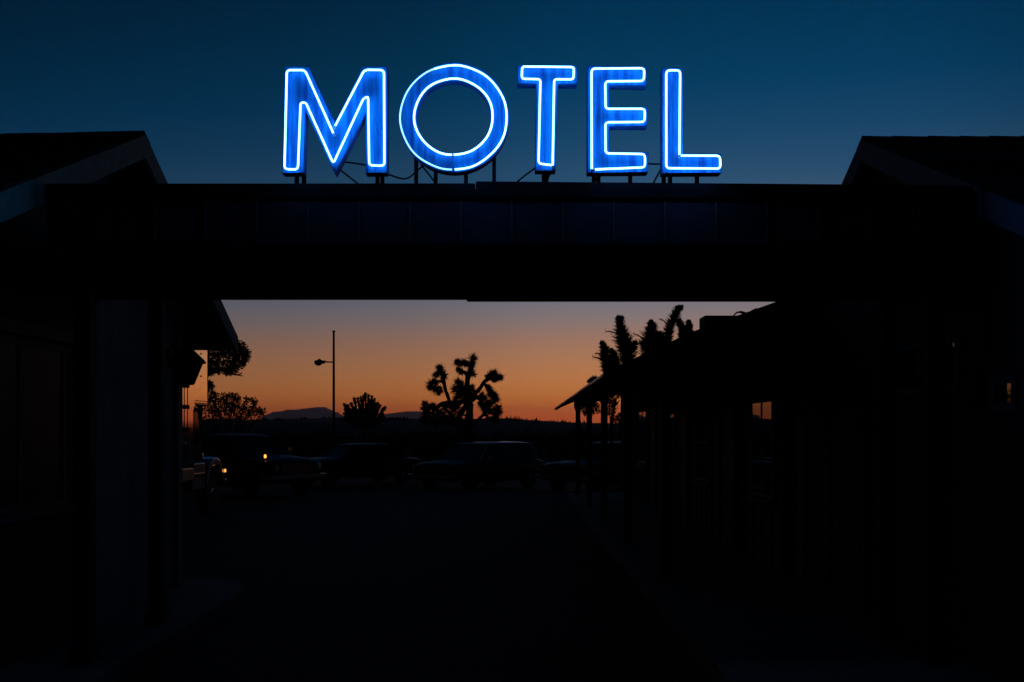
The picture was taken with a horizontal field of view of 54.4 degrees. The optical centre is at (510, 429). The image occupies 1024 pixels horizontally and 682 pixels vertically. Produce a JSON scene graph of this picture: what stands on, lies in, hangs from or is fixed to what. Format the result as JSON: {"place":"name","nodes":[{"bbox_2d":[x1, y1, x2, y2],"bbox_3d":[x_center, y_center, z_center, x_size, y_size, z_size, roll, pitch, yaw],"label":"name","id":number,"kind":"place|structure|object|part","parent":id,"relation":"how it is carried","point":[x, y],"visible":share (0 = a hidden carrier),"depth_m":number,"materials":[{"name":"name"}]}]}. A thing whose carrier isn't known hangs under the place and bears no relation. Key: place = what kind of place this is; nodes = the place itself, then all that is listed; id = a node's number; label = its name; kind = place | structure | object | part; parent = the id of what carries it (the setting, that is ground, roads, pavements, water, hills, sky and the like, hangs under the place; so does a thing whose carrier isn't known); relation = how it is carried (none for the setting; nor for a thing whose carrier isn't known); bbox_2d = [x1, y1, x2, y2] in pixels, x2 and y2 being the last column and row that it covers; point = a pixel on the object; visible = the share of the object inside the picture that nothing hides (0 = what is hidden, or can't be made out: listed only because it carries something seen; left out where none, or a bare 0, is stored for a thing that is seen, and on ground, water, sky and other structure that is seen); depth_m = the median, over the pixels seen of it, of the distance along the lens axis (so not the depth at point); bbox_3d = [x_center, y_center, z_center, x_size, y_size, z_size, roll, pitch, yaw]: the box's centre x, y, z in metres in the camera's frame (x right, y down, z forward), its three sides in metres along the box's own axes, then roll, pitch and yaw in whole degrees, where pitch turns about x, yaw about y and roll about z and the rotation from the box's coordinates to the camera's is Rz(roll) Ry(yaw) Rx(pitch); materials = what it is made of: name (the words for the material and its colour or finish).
{"place":"outdoors","nodes":[
{"label":"outdoors","id":0,"kind":"place"},
{"bbox_2d":[0,579,243,681],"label":"walkway","id":1,"kind":"structure","parent":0,"point":[129,641],"depth_m":7.51,"materials":[{"name":"concrete"}]},
{"bbox_2d":[260,407,343,419],"bbox_3d":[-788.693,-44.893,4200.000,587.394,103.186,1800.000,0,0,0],"label":"mountain","id":2,"kind":"structure","parent":0,"point":[314,412],"depth_m":3788.27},
{"bbox_2d":[183,446,566,494],"bbox_3d":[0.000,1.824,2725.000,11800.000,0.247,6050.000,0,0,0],"label":"ground","id":3,"kind":"structure","parent":0,"point":[547,460],"depth_m":62.56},
{"bbox_2d":[197,340,251,435],"bbox_3d":[-9.535,-0.573,33.020,2.171,4.957,1.590,0,0,0],"label":"desert tree","id":4,"kind":"object","parent":3,"relation":"on","point":[242,356],"visible":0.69,"depth_m":32.91,"materials":[{"name":"black plant"}]},
{"bbox_2d":[194,390,265,434],"bbox_3d":[-10.674,0.217,35.935,3.796,3.391,1.517,0,0,0],"label":"desert shrub","id":5,"kind":"object","parent":3,"relation":"on","point":[218,410],"visible":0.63,"depth_m":35.90,"materials":[{"name":"black plant"}]},
{"bbox_2d":[314,331,334,446],"bbox_3d":[-7.432,-1.044,40.000,0.818,5.889,0.260,0,0,0],"label":"street lamp","id":6,"kind":"object","parent":3,"relation":"on","point":[318,362],"visible":0.94,"depth_m":39.96,"materials":[{"name":"black metal"}]},
{"bbox_2d":[342,392,386,436],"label":"joshua tree","id":7,"kind":"object","parent":3,"relation":"on","point":[365,419],"visible":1,"depth_m":94.74,"materials":[{"name":"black plant"}]},
{"bbox_2d":[203,415,620,461],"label":"scrub","id":8,"kind":"object","parent":3,"relation":"on","point":[426,445],"visible":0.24,"depth_m":79.98,"materials":[{"name":"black plant"}]},
{"bbox_2d":[417,352,505,442],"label":"joshua tree","id":9,"kind":"object","parent":3,"relation":"on","point":[467,393],"visible":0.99,"depth_m":40.90,"materials":[{"name":"black plant"}]},
{"bbox_2d":[202,418,620,440],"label":"desert rise","id":10,"kind":"structure","parent":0,"point":[480,427],"depth_m":138.27,"materials":[{"name":"black soil"}]},
{"bbox_2d":[118,478,714,681],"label":"driveway","id":11,"kind":"structure","parent":0,"point":[369,580],"depth_m":10.34,"materials":[{"name":"black asphalt"}]},
{"bbox_2d":[0,130,237,669],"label":"motel cabin","id":12,"kind":"object","parent":11,"relation":"on","point":[36,442],"visible":0.66,"depth_m":7.26,"materials":[{"name":"paint"}]},
{"bbox_2d":[0,333,72,524],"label":"window","id":13,"kind":"structure","parent":12,"relation":"in","point":[32,372],"depth_m":6.81,"materials":[{"name":"glass"}]},
{"bbox_2d":[166,333,205,384],"bbox_3d":[-3.110,-0.681,9.550,0.399,0.496,0.338,0,0,0],"label":"carriage lantern","id":14,"kind":"object","parent":12,"relation":"attached to","point":[186,361],"visible":0.97,"depth_m":9.48,"materials":[{"name":"black metal"}]},
{"bbox_2d":[183,350,226,512],"bbox_3d":[-7.021,-0.077,17.318,2.158,3.546,7.436,0,0,0],"label":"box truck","id":15,"kind":"object","parent":11,"relation":"on","point":[204,478],"visible":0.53,"depth_m":19.40,"materials":[{"name":"metal"}]},
{"bbox_2d":[183,433,326,496],"bbox_3d":[-7.291,0.916,27.103,5.030,1.641,2.020,0,0,40],"label":"parked car","id":16,"kind":"object","parent":11,"relation":"on","point":[251,463],"visible":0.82,"depth_m":25.83,"materials":[{"name":"black paint"}]},
{"bbox_3d":[-8.068,0.428,26.744,0.892,0.482,0.180,0,0,40],"label":"side window","id":17,"kind":"part","parent":16,"relation":"part of","materials":[{"name":"black glass"}]},
{"bbox_3d":[-7.341,0.429,26.154,0.970,0.483,0.211,0,0,40],"label":"side window","id":18,"kind":"part","parent":16,"relation":"part of","materials":[{"name":"black glass"}]},
{"bbox_3d":[-7.486,1.027,25.956,0.910,0.414,0.036,0,0,40],"label":"door","id":19,"kind":"part","parent":16,"relation":"part of","materials":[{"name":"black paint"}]},
{"bbox_2d":[310,443,423,485],"bbox_3d":[-5.312,1.171,35.015,5.030,1.427,2.020,0,0,-38],"label":"parked car","id":20,"kind":"object","parent":11,"relation":"on","point":[377,461],"visible":0.58,"depth_m":34.45,"materials":[{"name":"black paint"}]},
{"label":"side window","id":21,"kind":"part","parent":20,"relation":"part of","materials":[{"name":"black glass"}]},
{"bbox_3d":[-5.225,1.268,33.965,0.910,0.360,0.036,0,0,-38],"label":"door","id":22,"kind":"part","parent":20,"relation":"part of","materials":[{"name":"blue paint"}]},
{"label":"side window","id":23,"kind":"part","parent":20,"relation":"part of","materials":[{"name":"black glass"}]},
{"bbox_3d":[-4.461,1.268,34.562,0.910,0.360,0.036,0,0,-38],"label":"door","id":24,"kind":"part","parent":20,"relation":"part of","materials":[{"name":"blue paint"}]},
{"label":"side window","id":25,"kind":"part","parent":20,"relation":"part of","materials":[{"name":"black glass"}]},
{"bbox_2d":[407,441,545,490],"bbox_3d":[-0.822,1.124,32.037,2.020,1.507,5.030,0,0,40],"label":"parked car","id":26,"kind":"object","parent":11,"relation":"on","point":[468,466],"visible":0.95,"depth_m":31.29,"materials":[{"name":"grey paint"}]},
{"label":"side window","id":27,"kind":"part","parent":26,"relation":"part of","materials":[{"name":"black glass"}]},
{"bbox_3d":[-0.522,1.261,31.043,0.036,0.360,0.910,0,0,40],"label":"door","id":28,"kind":"part","parent":26,"relation":"part of","materials":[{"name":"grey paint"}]},
{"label":"side window","id":29,"kind":"part","parent":26,"relation":"part of","materials":[{"name":"black glass"}]},
{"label":"door","id":30,"kind":"part","parent":26,"relation":"part of","materials":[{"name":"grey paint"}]},
{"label":"side window","id":31,"kind":"part","parent":26,"relation":"part of","materials":[{"name":"black glass"}]},
{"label":"side window","id":32,"kind":"part","parent":26,"relation":"part of","materials":[{"name":"glass"}]},
{"bbox_2d":[534,441,620,491],"bbox_3d":[3.153,1.106,31.032,2.020,1.507,5.030,0,0,43],"label":"parked car","id":33,"kind":"object","parent":11,"relation":"on","point":[558,475],"visible":0.48,"depth_m":29.67,"materials":[{"name":"black paint"}]},
{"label":"side window","id":34,"kind":"part","parent":33,"relation":"part of","materials":[{"name":"black glass"}]},
{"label":"door","id":35,"kind":"part","parent":33,"relation":"part of","materials":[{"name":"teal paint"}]},
{"bbox_2d":[580,401,600,490],"bbox_3d":[2.431,0.425,29.893,0.666,2.854,1.037,0,0,13],"label":"desert shrub","id":36,"kind":"object","parent":11,"relation":"on","point":[596,407],"visible":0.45,"depth_m":29.72,"materials":[{"name":"green plant"}]},
{"bbox_2d":[586,340,620,396],"bbox_3d":[2.898,-0.422,29.571,1.266,4.515,0.852,0,0,-26],"label":"joshua tree","id":37,"kind":"object","parent":11,"relation":"on","point":[607,357],"visible":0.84,"depth_m":29.45,"materials":[{"name":"green plant"}]},
{"bbox_2d":[608,394,620,489],"bbox_3d":[3.167,0.341,31.028,0.566,3.073,1.076,0,0,0],"label":"desert shrub","id":38,"kind":"object","parent":11,"relation":"on","point":[613,405],"visible":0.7,"depth_m":30.91,"materials":[{"name":"green plant"}]},
{"bbox_2d":[614,412,620,440],"bbox_3d":[3.684,0.556,33.098,0.485,2.702,1.047,0,0,-21],"label":"desert shrub","id":39,"kind":"object","parent":11,"relation":"on","point":[616,418],"visible":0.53,"depth_m":33.15,"materials":[{"name":"green plant"}]},
{"bbox_2d":[604,315,640,492],"bbox_3d":[3.273,-0.737,28.009,0.985,5.046,0.927,0,0,39],"label":"joshua tree","id":40,"kind":"object","parent":11,"relation":"on","point":[627,348],"visible":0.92,"depth_m":27.92,"materials":[{"name":"green plant"}]},
{"bbox_2d":[633,319,667,354],"bbox_3d":[4.312,-0.760,30.054,1.241,5.221,0.925,0,0,-19],"label":"joshua tree","id":41,"kind":"object","parent":11,"relation":"on","point":[652,338],"visible":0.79,"depth_m":29.91,"materials":[{"name":"green plant"}]},
{"bbox_2d":[659,304,693,342],"bbox_3d":[5.200,-1.000,30.669,1.388,5.729,0.676,0,0,-28],"label":"joshua tree","id":42,"kind":"object","parent":11,"relation":"on","point":[681,328],"visible":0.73,"depth_m":30.48,"materials":[{"name":"green plant"}]},
{"bbox_2d":[774,136,1023,681],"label":"motel cabin","id":43,"kind":"object","parent":11,"relation":"on","point":[837,450],"visible":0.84,"depth_m":7.08,"materials":[{"name":"brown wood"}]},
{"bbox_2d":[825,373,870,612],"bbox_3d":[3.053,0.535,8.950,0.105,2.030,1.060,0,0,0],"label":"door","id":44,"kind":"structure","parent":43,"relation":"in","point":[847,398],"depth_m":8.89,"materials":[{"name":"paint"}]},
{"bbox_2d":[897,334,959,395],"bbox_3d":[3.041,-0.460,7.400,0.018,0.380,1.300,0,0,0],"label":"window","id":45,"kind":"structure","parent":43,"relation":"in","point":[909,357],"depth_m":7.40,"materials":[{"name":"glass"}]},
{"bbox_2d":[990,374,1017,411],"bbox_3d":[3.041,-0.224,6.135,0.018,0.223,0.310,0,0,0],"label":"window","id":46,"kind":"structure","parent":43,"relation":"in","point":[1003,389],"depth_m":6.12,"materials":[{"name":"glass"}]},
{"bbox_2d":[376,411,463,418],"bbox_3d":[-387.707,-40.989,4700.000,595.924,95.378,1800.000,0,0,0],"label":"mountain","id":47,"kind":"structure","parent":0,"point":[414,414],"depth_m":4338.34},
{"bbox_2d":[0,0,1023,422],"label":"sky","id":48,"kind":"structure","parent":0,"point":[785,91],"materials":[{"name":"blue"}]},
{"bbox_2d":[555,302,800,577],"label":"motel wing","id":49,"kind":"structure","parent":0,"point":[710,437],"depth_m":12.62,"materials":[{"name":"black"}]},
{"bbox_2d":[635,409,646,468],"bbox_3d":[2.847,0.187,21.700,0.090,1.255,1.380,0,0,0],"label":"window","id":50,"kind":"structure","parent":49,"relation":"in","point":[642,414],"depth_m":21.67,"materials":[{"name":"glass"}]},
{"bbox_2d":[648,404,657,508],"bbox_3d":[2.867,0.525,20.040,0.050,2.050,1.040,0,0,0],"label":"door","id":51,"kind":"structure","parent":49,"relation":"in","point":[652,409],"depth_m":19.94,"materials":[{"name":"paint"}]},
{"bbox_2d":[671,405,674,476],"bbox_3d":[2.847,0.187,18.100,0.090,1.255,1.380,0,0,0],"label":"window","id":52,"kind":"structure","parent":49,"relation":"in","point":[672,406],"depth_m":17.56,"materials":[{"name":"glass"}]},
{"bbox_2d":[676,399,689,525],"bbox_3d":[2.867,0.525,16.540,0.050,2.050,1.040,0,0,0],"label":"door","id":53,"kind":"structure","parent":49,"relation":"in","point":[682,406],"depth_m":16.49,"materials":[{"name":"paint"}]},
{"bbox_2d":[689,399,710,486],"bbox_3d":[2.847,0.187,14.950,0.090,1.255,1.280,0,0,0],"label":"window","id":54,"kind":"structure","parent":49,"relation":"in","point":[702,409],"depth_m":14.91,"materials":[{"name":"glass"}]},
{"bbox_2d":[717,391,737,551],"bbox_3d":[2.867,0.525,13.140,0.050,2.050,1.040,0,0,0],"label":"door","id":55,"kind":"structure","parent":49,"relation":"in","point":[727,402],"depth_m":13.12,"materials":[{"name":"paint"}]},
{"bbox_2d":[699,311,777,345],"bbox_3d":[2.845,-1.214,11.960,1.000,0.348,0.771,0,0,0],"label":"rooftop cooler","id":56,"kind":"object","parent":49,"relation":"on","point":[708,320],"visible":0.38,"depth_m":12.00,"materials":[{"name":"black metal"}]},
{"bbox_2d":[744,389,774,504],"bbox_3d":[2.847,0.182,11.410,0.090,1.265,1.080,0,0,0],"label":"window","id":57,"kind":"structure","parent":49,"relation":"in","point":[761,402],"depth_m":11.37,"materials":[{"name":"glass"}]},
{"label":"walkway","id":58,"kind":"object","parent":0,"visible":0},
{"bbox_2d":[46,181,972,663],"bbox_3d":[-0.125,0.002,7.126,6.330,3.097,1.880,0,0,0],"label":"entrance canopy","id":59,"kind":"object","parent":58,"relation":"on","point":[156,247],"visible":1,"depth_m":6.61,"materials":[{"name":"black paint"}]},
{"bbox_2d":[282,66,388,182],"bbox_3d":[-1.081,-1.874,6.184,0.649,0.741,0.169,0,0,0],"label":"sign letter","id":60,"kind":"object","parent":59,"relation":"on","point":[367,101],"visible":0.98,"depth_m":6.14,"materials":[{"name":"paint"}]},
{"bbox_2d":[341,170,357,182],"bbox_3d":[-1.019,-1.594,6.240,0.143,0.117,0.010,0,0,0],"label":"cable","id":61,"kind":"object","parent":60,"relation":"attached to","point":[347,175],"visible":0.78,"depth_m":6.24,"materials":[{"name":"black plastic"}]},
{"bbox_2d":[345,161,365,165],"bbox_3d":[-0.994,-1.670,6.240,0.178,0.031,0.010,0,0,0],"label":"cable","id":62,"kind":"object","parent":60,"relation":"attached to","point":[355,163],"visible":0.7,"depth_m":6.24,"materials":[{"name":"black plastic"}]},
{"bbox_2d":[399,62,508,182],"bbox_3d":[-0.345,-1.885,6.184,0.680,0.765,0.169,0,0,0],"label":"sign letter","id":63,"kind":"object","parent":59,"relation":"on","point":[425,84],"visible":0.99,"depth_m":6.14,"materials":[{"name":"paint"}]},
{"bbox_2d":[389,173,413,179],"bbox_3d":[-0.681,-1.596,6.240,0.190,0.056,0.010,0,0,0],"label":"cable","id":64,"kind":"object","parent":63,"relation":"attached to","point":[410,176],"visible":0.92,"depth_m":6.24,"materials":[{"name":"black plastic"}]},
{"bbox_2d":[420,164,433,181],"bbox_3d":[-0.511,-1.602,6.240,0.101,0.123,0.010,0,0,0],"label":"cable","id":65,"kind":"object","parent":63,"relation":"attached to","point":[426,171],"visible":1,"depth_m":6.24,"materials":[{"name":"black plastic"}]},
{"bbox_2d":[517,65,577,181],"bbox_3d":[0.230,-1.877,6.184,0.373,0.748,0.169,0,0,0],"label":"sign letter","id":66,"kind":"object","parent":59,"relation":"on","point":[546,82],"visible":0.99,"depth_m":6.14,"materials":[{"name":"paint"}]},
{"bbox_2d":[516,168,534,181],"bbox_3d":[0.096,-1.594,6.240,0.127,0.101,0.010,0,0,0],"label":"cable","id":67,"kind":"object","parent":66,"relation":"attached to","point":[527,173],"visible":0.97,"depth_m":6.24,"materials":[{"name":"black plastic"}]},
{"bbox_2d":[586,66,648,182],"bbox_3d":[0.665,-1.875,6.184,0.379,0.744,0.169,0,0,0],"label":"sign letter","id":68,"kind":"object","parent":59,"relation":"on","point":[603,118],"visible":0.98,"depth_m":6.14,"materials":[{"name":"paint"}]},
{"bbox_2d":[660,68,720,182],"bbox_3d":[1.115,-1.869,6.184,0.375,0.731,0.169,0,0,0],"label":"sign letter","id":69,"kind":"object","parent":59,"relation":"on","point":[675,161],"visible":0.99,"depth_m":6.14,"materials":[{"name":"paint"}]}
]}

